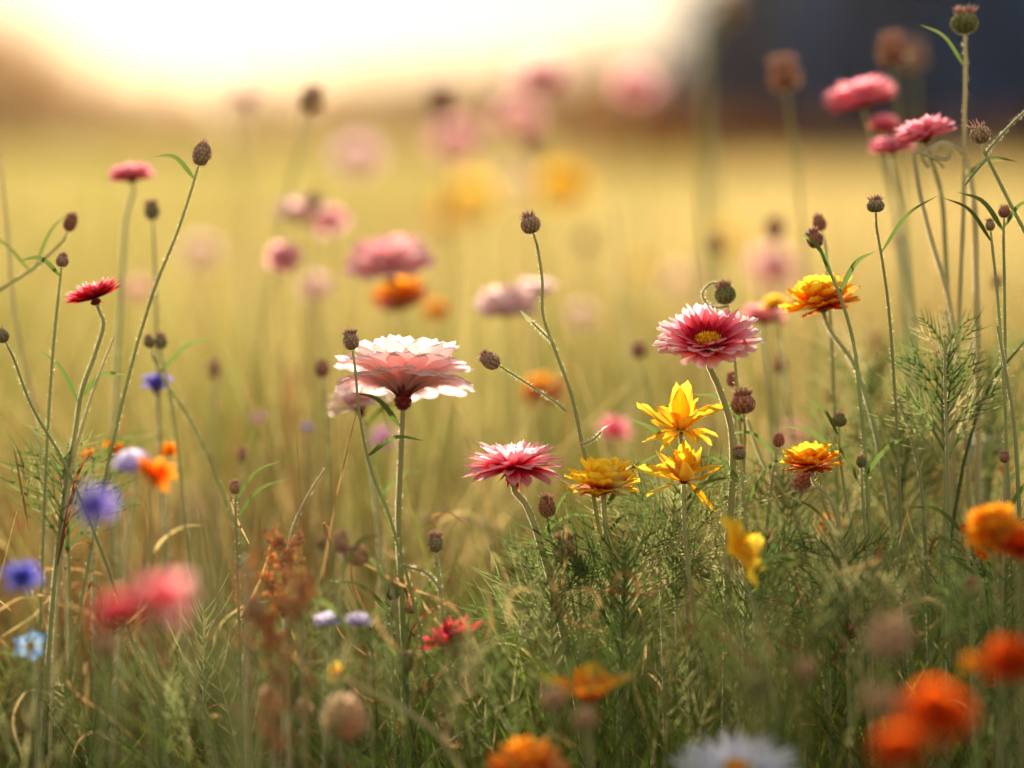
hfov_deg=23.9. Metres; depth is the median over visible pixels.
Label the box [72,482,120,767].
violet cornflower
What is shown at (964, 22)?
knapweed bud
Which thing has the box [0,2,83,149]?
autumn tree
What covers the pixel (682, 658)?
knapweed bud
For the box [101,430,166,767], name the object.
orange cosmos
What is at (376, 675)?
feathery undergrowth
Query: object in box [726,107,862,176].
russet bush
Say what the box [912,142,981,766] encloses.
grass stalk
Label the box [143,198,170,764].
knapweed bud
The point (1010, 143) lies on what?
russet bush
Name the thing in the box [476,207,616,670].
branching knapweed
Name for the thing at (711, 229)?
grass stalk
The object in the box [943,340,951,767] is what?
grass stalk
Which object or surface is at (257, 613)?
knapweed bud
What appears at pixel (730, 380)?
knapweed bud
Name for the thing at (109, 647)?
knapweed bud
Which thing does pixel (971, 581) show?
knapweed bud
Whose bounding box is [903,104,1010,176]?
russet bush
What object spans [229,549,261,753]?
rusty dock
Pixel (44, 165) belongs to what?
meadow grass
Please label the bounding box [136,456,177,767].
orange cosmos
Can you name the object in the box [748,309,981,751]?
feathery plant
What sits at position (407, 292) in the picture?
orange marigold
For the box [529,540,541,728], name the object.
knapweed bud
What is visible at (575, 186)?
yellow marigold
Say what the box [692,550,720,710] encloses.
knapweed bud
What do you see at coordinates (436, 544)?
knapweed bud
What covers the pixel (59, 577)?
grass stalk
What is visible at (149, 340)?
knapweed bud
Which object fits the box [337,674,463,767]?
grass stalk
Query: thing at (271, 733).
rusty dock
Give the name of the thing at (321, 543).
knapweed bud
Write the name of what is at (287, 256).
pink pompom
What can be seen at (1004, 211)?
knapweed bud
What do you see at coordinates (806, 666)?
knapweed bud
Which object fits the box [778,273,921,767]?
yellow marigold
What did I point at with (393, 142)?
hedge bush
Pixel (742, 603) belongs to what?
feathery plant
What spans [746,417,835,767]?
grass stalk
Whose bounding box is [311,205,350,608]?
pale pink cosmos
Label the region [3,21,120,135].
autumn tree
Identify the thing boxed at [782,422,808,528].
pink pompom
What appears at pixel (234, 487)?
knapweed bud
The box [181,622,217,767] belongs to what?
grass stalk
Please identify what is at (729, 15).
knapweed bud
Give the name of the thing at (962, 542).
feathery plant
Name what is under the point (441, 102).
knapweed bud
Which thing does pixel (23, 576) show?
blue cornflower
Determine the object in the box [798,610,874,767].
knapweed bud
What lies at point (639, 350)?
knapweed bud
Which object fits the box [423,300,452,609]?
orange marigold
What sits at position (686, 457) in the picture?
golden coreopsis
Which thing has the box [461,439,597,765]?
pink daisy
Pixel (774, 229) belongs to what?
knapweed bud
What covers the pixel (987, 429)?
feathery plant
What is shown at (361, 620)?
lilac scabious
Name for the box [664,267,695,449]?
pale pink cosmos
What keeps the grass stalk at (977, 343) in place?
on the ground
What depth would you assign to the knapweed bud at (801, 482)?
1.02 m
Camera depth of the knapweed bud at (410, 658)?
0.97 m
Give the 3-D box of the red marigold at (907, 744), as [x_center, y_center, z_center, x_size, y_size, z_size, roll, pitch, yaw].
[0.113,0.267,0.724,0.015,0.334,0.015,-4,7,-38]
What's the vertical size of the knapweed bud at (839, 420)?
0.400 m
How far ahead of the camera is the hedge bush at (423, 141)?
100.09 m
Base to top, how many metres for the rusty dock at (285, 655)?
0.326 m
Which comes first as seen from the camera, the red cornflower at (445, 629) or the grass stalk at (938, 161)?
the red cornflower at (445, 629)
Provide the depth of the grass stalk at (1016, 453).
1.00 m
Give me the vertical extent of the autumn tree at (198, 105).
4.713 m
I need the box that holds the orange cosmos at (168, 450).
[158,442,176,767]
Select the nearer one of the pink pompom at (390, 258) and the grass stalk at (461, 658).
the grass stalk at (461, 658)
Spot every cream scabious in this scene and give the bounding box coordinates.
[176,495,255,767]
[298,273,330,578]
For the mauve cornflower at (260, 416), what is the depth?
1.21 m
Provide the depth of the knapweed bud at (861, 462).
1.00 m
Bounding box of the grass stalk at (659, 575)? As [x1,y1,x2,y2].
[652,498,668,767]
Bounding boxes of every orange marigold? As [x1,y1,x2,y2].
[369,274,433,684]
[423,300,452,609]
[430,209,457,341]
[484,735,572,767]
[520,373,565,668]
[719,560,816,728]
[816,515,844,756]
[962,503,1023,767]
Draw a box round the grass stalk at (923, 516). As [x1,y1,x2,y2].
[892,391,931,767]
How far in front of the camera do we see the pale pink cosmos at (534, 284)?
1.23 m
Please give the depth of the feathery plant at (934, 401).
1.02 m
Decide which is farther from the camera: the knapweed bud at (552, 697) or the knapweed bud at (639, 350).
the knapweed bud at (639, 350)
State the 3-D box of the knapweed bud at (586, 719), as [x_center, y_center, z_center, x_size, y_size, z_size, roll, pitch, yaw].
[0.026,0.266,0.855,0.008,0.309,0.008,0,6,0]
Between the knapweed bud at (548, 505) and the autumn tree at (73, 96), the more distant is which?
the autumn tree at (73, 96)
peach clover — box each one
[257,683,278,767]
[294,699,312,767]
[316,690,371,767]
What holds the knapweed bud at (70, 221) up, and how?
on the ground
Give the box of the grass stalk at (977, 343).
[921,139,982,676]
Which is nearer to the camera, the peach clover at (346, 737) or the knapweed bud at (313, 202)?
the peach clover at (346, 737)
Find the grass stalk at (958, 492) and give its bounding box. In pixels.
[925,342,1023,767]
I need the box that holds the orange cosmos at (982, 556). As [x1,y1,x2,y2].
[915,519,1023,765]
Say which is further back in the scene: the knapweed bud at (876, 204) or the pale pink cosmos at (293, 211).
the pale pink cosmos at (293, 211)
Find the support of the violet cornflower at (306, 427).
on the ground
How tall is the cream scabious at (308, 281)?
0.430 m
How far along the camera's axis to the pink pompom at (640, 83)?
1.81 m
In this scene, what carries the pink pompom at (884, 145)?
on the ground
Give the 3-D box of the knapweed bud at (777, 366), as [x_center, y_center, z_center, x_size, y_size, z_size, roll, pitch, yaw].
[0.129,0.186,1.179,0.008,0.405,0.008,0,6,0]
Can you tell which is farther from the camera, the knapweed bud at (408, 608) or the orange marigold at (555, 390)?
the orange marigold at (555, 390)
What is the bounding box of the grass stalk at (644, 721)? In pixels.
[494,581,654,767]
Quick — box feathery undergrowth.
[0,431,1023,767]
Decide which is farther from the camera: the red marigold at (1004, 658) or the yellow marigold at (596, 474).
the yellow marigold at (596, 474)
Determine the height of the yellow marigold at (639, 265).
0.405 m
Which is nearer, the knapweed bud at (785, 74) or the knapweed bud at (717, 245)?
the knapweed bud at (785, 74)
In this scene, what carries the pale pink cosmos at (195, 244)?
on the ground
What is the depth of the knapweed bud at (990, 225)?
1.00 m
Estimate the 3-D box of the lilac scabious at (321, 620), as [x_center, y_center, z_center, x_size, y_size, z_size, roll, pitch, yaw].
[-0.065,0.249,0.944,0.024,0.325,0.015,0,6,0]
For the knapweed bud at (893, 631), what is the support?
on the ground
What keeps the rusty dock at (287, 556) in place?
on the ground
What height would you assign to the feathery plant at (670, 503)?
0.381 m
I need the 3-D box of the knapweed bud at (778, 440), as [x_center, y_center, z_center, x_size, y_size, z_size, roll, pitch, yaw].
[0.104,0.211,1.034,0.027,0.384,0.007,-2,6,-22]
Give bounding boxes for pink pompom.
[105,160,155,767]
[123,279,152,593]
[264,240,303,592]
[342,233,436,736]
[428,120,484,476]
[494,97,542,350]
[510,55,572,444]
[610,64,661,446]
[740,303,788,762]
[745,242,801,502]
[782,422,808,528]
[820,72,950,745]
[866,134,935,739]
[867,113,925,668]
[890,113,963,754]
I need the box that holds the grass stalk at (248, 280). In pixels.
[231,98,255,490]
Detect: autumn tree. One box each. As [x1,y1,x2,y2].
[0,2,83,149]
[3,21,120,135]
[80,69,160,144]
[142,60,231,150]
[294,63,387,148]
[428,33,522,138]
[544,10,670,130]
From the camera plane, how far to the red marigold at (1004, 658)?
0.78 m
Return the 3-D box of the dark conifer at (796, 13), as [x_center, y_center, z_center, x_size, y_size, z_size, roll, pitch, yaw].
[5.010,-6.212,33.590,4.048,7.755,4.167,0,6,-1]
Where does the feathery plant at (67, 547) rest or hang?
on the ground
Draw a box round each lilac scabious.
[109,448,151,767]
[308,597,395,767]
[313,611,370,767]
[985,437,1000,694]
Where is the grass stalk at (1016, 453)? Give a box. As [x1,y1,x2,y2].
[996,325,1023,764]
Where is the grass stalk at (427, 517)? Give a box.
[417,508,571,752]
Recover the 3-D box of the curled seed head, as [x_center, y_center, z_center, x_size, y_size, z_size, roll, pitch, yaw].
[0.095,0.178,1.041,0.032,0.449,0.011,0,6,0]
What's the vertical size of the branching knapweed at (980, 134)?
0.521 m
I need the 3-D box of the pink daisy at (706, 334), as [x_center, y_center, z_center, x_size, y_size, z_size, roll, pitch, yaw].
[0.081,0.185,1.016,0.046,0.438,0.043,0,6,0]
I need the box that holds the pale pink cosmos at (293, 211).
[270,196,330,716]
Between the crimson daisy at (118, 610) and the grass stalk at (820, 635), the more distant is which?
the grass stalk at (820, 635)
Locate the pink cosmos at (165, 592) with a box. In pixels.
[129,570,196,767]
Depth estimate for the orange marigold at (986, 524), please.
0.90 m
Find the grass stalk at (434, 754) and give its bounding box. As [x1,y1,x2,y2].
[421,697,517,767]
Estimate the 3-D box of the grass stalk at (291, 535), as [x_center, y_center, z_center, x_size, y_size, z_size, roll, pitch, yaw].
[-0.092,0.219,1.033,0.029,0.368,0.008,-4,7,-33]
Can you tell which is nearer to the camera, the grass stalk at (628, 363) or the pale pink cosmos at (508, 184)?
the grass stalk at (628, 363)
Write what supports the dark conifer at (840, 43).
on the ground
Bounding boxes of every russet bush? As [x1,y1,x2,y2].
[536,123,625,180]
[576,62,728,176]
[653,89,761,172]
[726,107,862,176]
[821,115,922,173]
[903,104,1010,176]
[976,111,1023,173]
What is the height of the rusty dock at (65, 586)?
0.363 m
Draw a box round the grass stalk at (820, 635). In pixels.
[771,521,927,751]
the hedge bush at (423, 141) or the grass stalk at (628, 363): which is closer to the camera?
the grass stalk at (628, 363)
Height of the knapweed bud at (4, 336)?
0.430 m
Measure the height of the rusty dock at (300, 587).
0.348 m
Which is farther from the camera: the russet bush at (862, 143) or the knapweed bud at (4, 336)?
the russet bush at (862, 143)
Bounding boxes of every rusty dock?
[52,472,75,765]
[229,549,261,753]
[249,598,291,718]
[253,688,293,767]
[258,524,304,767]
[266,635,298,767]
[278,564,316,767]
[280,361,303,625]
[341,415,364,700]
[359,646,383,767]
[875,485,910,687]
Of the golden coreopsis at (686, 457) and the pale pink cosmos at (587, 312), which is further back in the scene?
the pale pink cosmos at (587, 312)
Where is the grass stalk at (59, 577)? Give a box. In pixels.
[47,337,114,767]
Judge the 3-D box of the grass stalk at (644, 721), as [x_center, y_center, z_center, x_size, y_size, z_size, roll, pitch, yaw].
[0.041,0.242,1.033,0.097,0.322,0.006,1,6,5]
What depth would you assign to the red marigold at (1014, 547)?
0.89 m
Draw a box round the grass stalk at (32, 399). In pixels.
[0,160,65,767]
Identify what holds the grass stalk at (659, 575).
on the ground
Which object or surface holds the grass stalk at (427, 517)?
on the ground
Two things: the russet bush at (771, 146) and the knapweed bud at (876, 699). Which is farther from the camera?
the russet bush at (771, 146)
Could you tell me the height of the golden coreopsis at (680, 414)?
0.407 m
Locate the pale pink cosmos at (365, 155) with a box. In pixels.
[332,135,383,420]
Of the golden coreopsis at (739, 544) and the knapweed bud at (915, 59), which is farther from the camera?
the knapweed bud at (915, 59)
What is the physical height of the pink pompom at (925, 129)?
0.519 m
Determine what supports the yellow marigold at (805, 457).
on the ground
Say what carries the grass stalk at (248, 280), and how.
on the ground
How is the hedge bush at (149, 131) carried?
on the ground
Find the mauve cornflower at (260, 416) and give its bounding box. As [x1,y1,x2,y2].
[245,412,265,683]
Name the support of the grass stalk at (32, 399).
on the ground
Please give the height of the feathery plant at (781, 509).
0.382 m
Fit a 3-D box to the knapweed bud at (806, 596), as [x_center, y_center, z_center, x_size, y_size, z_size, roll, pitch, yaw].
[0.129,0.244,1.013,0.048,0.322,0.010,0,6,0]
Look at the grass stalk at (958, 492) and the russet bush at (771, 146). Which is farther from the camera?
the russet bush at (771, 146)
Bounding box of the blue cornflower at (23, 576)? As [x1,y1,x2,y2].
[1,559,42,767]
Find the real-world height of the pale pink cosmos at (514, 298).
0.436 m
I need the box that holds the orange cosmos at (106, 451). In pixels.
[78,436,145,767]
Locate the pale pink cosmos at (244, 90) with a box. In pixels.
[225,78,266,446]
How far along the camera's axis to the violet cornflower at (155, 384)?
1.10 m
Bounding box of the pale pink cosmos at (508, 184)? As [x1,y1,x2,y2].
[500,169,530,374]
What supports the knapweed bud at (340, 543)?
on the ground
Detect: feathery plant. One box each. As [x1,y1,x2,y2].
[0,408,146,767]
[444,513,643,747]
[481,486,725,767]
[564,439,797,765]
[644,503,842,732]
[686,432,909,767]
[743,509,958,767]
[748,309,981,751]
[759,367,1023,724]
[868,301,1017,767]
[883,315,1023,683]
[909,491,1023,749]
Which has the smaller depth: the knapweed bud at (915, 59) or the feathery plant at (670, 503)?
the feathery plant at (670, 503)
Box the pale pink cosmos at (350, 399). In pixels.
[327,391,418,767]
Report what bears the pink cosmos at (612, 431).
on the ground
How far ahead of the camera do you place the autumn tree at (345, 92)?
120.46 m
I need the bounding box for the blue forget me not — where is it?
[0,629,47,767]
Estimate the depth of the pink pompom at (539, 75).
1.81 m
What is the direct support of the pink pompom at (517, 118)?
on the ground
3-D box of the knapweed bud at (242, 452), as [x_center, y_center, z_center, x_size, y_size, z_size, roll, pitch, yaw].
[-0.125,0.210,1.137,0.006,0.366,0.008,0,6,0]
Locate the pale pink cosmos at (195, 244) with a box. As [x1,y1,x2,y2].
[182,236,222,476]
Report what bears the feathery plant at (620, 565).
on the ground
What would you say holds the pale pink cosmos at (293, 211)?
on the ground
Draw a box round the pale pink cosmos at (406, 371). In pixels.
[334,334,475,764]
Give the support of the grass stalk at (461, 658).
on the ground
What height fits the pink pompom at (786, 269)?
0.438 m
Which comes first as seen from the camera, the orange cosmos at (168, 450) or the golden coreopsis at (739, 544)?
the golden coreopsis at (739, 544)
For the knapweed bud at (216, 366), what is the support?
on the ground
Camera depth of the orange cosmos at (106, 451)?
1.07 m
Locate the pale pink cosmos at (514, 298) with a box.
[471,282,540,650]
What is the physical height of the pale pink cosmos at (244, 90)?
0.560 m
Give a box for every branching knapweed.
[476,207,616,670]
[965,111,1023,232]
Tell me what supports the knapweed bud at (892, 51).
on the ground
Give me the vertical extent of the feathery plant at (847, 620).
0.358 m
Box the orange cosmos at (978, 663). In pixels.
[959,652,985,767]
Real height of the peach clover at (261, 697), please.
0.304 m
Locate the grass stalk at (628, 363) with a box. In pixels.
[612,209,637,619]
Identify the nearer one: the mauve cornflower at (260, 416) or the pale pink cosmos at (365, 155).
the mauve cornflower at (260, 416)
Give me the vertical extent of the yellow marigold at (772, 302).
0.435 m
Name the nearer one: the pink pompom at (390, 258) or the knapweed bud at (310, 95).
the pink pompom at (390, 258)
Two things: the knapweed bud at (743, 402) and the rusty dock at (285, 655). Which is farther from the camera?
the knapweed bud at (743, 402)
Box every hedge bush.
[0,99,43,151]
[4,116,65,151]
[75,103,173,152]
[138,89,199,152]
[171,117,254,153]
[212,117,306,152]
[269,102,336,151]
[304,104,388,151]
[359,113,420,151]
[396,98,472,152]
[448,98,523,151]
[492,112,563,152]
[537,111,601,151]
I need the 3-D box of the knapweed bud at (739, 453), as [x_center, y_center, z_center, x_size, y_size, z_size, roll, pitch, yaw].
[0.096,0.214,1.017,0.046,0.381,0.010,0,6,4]
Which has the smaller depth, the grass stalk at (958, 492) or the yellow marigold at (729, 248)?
the grass stalk at (958, 492)
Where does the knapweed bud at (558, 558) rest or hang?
on the ground
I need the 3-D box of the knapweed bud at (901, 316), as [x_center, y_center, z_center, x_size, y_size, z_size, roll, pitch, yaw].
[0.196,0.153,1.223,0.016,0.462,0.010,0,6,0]
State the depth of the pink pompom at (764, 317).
1.14 m
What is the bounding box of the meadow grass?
[0,55,1023,767]
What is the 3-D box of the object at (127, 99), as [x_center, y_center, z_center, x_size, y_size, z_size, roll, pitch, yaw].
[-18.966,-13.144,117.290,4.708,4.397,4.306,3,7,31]
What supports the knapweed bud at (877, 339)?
on the ground
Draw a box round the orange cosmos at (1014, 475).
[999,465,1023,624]
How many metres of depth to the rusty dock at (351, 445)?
1.40 m
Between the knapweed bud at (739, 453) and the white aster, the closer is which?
the white aster
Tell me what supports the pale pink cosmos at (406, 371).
on the ground
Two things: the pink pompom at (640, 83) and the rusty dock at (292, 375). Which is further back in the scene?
the pink pompom at (640, 83)
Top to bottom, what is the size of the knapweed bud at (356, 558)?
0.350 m
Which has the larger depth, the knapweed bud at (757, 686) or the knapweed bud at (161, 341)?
the knapweed bud at (161, 341)
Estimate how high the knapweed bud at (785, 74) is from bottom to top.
0.552 m
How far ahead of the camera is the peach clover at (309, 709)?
0.92 m
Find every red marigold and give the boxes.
[869,726,924,767]
[898,680,976,767]
[981,634,1023,767]
[994,526,1023,767]
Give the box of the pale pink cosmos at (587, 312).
[569,303,595,538]
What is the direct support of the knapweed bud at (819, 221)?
on the ground
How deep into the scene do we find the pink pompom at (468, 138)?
2.06 m
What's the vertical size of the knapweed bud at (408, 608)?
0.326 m
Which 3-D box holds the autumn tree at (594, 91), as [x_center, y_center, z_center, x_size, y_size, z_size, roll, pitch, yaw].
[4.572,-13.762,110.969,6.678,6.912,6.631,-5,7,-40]
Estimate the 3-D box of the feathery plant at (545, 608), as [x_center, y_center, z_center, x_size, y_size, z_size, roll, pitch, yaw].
[0.013,0.230,1.007,0.066,0.352,0.059,-4,7,-32]
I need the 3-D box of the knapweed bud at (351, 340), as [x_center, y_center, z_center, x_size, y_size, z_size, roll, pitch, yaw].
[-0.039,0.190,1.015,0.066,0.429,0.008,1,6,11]
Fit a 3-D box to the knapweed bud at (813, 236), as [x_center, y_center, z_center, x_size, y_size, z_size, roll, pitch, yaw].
[0.140,0.169,1.021,0.043,0.471,0.016,0,6,0]
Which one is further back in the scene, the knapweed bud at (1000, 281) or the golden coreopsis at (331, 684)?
the knapweed bud at (1000, 281)
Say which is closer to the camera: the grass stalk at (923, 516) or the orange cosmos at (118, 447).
the grass stalk at (923, 516)
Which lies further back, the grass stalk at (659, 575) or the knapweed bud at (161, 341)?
the knapweed bud at (161, 341)
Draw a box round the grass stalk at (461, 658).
[410,629,531,753]
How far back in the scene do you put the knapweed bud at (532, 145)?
1.50 m
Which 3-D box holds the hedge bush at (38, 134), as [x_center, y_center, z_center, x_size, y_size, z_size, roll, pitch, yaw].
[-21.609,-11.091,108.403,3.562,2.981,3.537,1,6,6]
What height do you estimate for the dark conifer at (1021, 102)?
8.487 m
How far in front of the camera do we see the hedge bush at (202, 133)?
102.07 m
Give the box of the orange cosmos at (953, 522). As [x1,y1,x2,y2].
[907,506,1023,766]
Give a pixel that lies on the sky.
(159, 40)
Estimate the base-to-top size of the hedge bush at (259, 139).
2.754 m
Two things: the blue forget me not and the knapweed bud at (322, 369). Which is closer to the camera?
the blue forget me not
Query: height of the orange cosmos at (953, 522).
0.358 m
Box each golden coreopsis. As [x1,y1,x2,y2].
[282,661,347,767]
[624,380,723,767]
[635,440,742,746]
[719,515,820,767]
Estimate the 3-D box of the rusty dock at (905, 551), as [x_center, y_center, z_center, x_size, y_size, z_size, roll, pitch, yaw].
[0.180,0.219,1.166,0.019,0.342,0.011,0,6,0]
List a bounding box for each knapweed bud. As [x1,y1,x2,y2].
[0,210,79,290]
[0,325,170,767]
[17,251,69,767]
[54,138,211,767]
[94,630,115,767]
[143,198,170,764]
[143,332,301,764]
[153,331,210,767]
[206,357,221,748]
[229,79,326,624]
[229,461,285,688]
[236,444,248,704]
[246,594,264,767]
[305,189,320,699]
[315,358,339,764]
[316,536,326,767]
[327,528,381,734]
[329,578,402,766]
[338,541,410,766]
[340,327,450,767]
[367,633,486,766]
[399,569,451,767]
[400,529,462,763]
[426,78,455,602]
[516,529,593,765]
[523,132,539,486]
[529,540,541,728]
[530,550,586,762]
[537,484,588,753]
[540,686,565,767]
[574,706,597,767]
[577,227,595,432]
[629,340,682,721]
[667,539,714,759]
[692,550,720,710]
[695,383,755,730]
[700,0,748,590]
[701,443,793,742]
[708,232,725,549]
[726,369,739,738]
[735,429,784,741]
[745,673,768,767]
[765,212,784,516]
[766,52,825,648]
[768,589,851,766]
[772,353,787,708]
[783,398,876,728]
[789,471,883,730]
[795,656,816,767]
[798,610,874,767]
[800,226,880,741]
[812,211,844,756]
[818,433,916,742]
[864,593,1000,767]
[864,686,889,735]
[866,194,934,722]
[870,332,880,522]
[876,30,919,665]
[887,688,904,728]
[892,234,907,676]
[903,38,925,504]
[921,4,1017,566]
[924,575,1019,744]
[945,198,1018,767]
[958,192,1023,711]
[987,273,1002,755]
[996,448,1023,767]
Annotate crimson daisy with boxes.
[39,277,126,767]
[86,590,151,767]
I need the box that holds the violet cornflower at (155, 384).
[141,372,176,767]
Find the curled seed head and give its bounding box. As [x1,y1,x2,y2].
[701,278,757,735]
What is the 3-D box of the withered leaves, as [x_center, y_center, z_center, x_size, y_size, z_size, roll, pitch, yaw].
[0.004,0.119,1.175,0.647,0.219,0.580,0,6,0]
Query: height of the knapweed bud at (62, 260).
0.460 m
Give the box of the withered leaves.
[0,443,1019,767]
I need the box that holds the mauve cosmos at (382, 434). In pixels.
[370,426,396,664]
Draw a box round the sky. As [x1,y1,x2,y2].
[0,0,695,149]
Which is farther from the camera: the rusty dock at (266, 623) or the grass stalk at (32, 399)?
the grass stalk at (32, 399)
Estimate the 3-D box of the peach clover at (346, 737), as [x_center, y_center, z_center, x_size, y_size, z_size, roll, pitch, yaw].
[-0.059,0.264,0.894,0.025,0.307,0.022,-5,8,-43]
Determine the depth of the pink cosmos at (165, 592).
0.72 m
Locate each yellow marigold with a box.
[442,177,495,358]
[536,165,589,425]
[562,454,657,767]
[633,258,657,367]
[708,228,741,310]
[758,294,813,763]
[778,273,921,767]
[779,441,858,767]
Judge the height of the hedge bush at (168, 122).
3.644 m
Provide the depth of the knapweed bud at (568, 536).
1.00 m
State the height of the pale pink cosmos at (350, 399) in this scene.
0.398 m
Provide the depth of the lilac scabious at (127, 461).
0.91 m
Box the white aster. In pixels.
[667,727,797,767]
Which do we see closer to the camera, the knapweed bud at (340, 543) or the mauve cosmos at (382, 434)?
the knapweed bud at (340, 543)
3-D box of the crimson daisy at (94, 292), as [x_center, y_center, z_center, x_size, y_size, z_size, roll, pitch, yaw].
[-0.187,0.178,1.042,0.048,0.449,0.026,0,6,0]
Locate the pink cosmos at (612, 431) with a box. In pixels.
[594,414,643,737]
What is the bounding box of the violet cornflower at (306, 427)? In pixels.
[301,424,320,767]
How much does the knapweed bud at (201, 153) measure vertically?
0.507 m
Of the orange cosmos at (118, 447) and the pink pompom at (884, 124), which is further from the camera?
the pink pompom at (884, 124)
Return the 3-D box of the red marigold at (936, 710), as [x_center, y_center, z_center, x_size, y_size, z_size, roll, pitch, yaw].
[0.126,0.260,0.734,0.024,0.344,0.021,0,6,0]
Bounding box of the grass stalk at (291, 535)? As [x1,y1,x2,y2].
[279,468,325,767]
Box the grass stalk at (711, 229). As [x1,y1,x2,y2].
[700,35,716,542]
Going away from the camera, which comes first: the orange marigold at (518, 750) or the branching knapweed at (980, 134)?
the orange marigold at (518, 750)
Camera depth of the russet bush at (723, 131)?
28.67 m
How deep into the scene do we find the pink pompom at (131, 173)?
1.12 m
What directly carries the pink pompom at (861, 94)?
on the ground
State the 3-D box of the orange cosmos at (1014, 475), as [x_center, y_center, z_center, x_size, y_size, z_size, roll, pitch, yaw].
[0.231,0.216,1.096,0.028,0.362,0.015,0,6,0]
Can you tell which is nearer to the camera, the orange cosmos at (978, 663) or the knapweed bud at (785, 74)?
the orange cosmos at (978, 663)
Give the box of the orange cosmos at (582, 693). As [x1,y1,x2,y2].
[541,661,634,767]
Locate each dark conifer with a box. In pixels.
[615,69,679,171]
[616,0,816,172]
[749,0,1023,172]
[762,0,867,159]
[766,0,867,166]
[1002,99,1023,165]
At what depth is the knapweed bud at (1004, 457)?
0.98 m
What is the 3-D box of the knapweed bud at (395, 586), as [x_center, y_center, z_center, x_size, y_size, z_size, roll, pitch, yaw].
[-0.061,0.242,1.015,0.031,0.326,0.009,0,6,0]
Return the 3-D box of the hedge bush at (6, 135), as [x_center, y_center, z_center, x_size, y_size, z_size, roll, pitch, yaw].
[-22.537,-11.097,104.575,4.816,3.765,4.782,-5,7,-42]
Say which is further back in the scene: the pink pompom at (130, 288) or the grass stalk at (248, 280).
the grass stalk at (248, 280)
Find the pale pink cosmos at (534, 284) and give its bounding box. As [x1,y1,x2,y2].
[517,276,557,570]
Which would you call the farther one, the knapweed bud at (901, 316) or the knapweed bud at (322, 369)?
the knapweed bud at (901, 316)
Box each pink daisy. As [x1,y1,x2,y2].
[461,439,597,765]
[652,303,764,748]
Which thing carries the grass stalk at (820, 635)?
on the ground
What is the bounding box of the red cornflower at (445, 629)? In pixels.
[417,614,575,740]

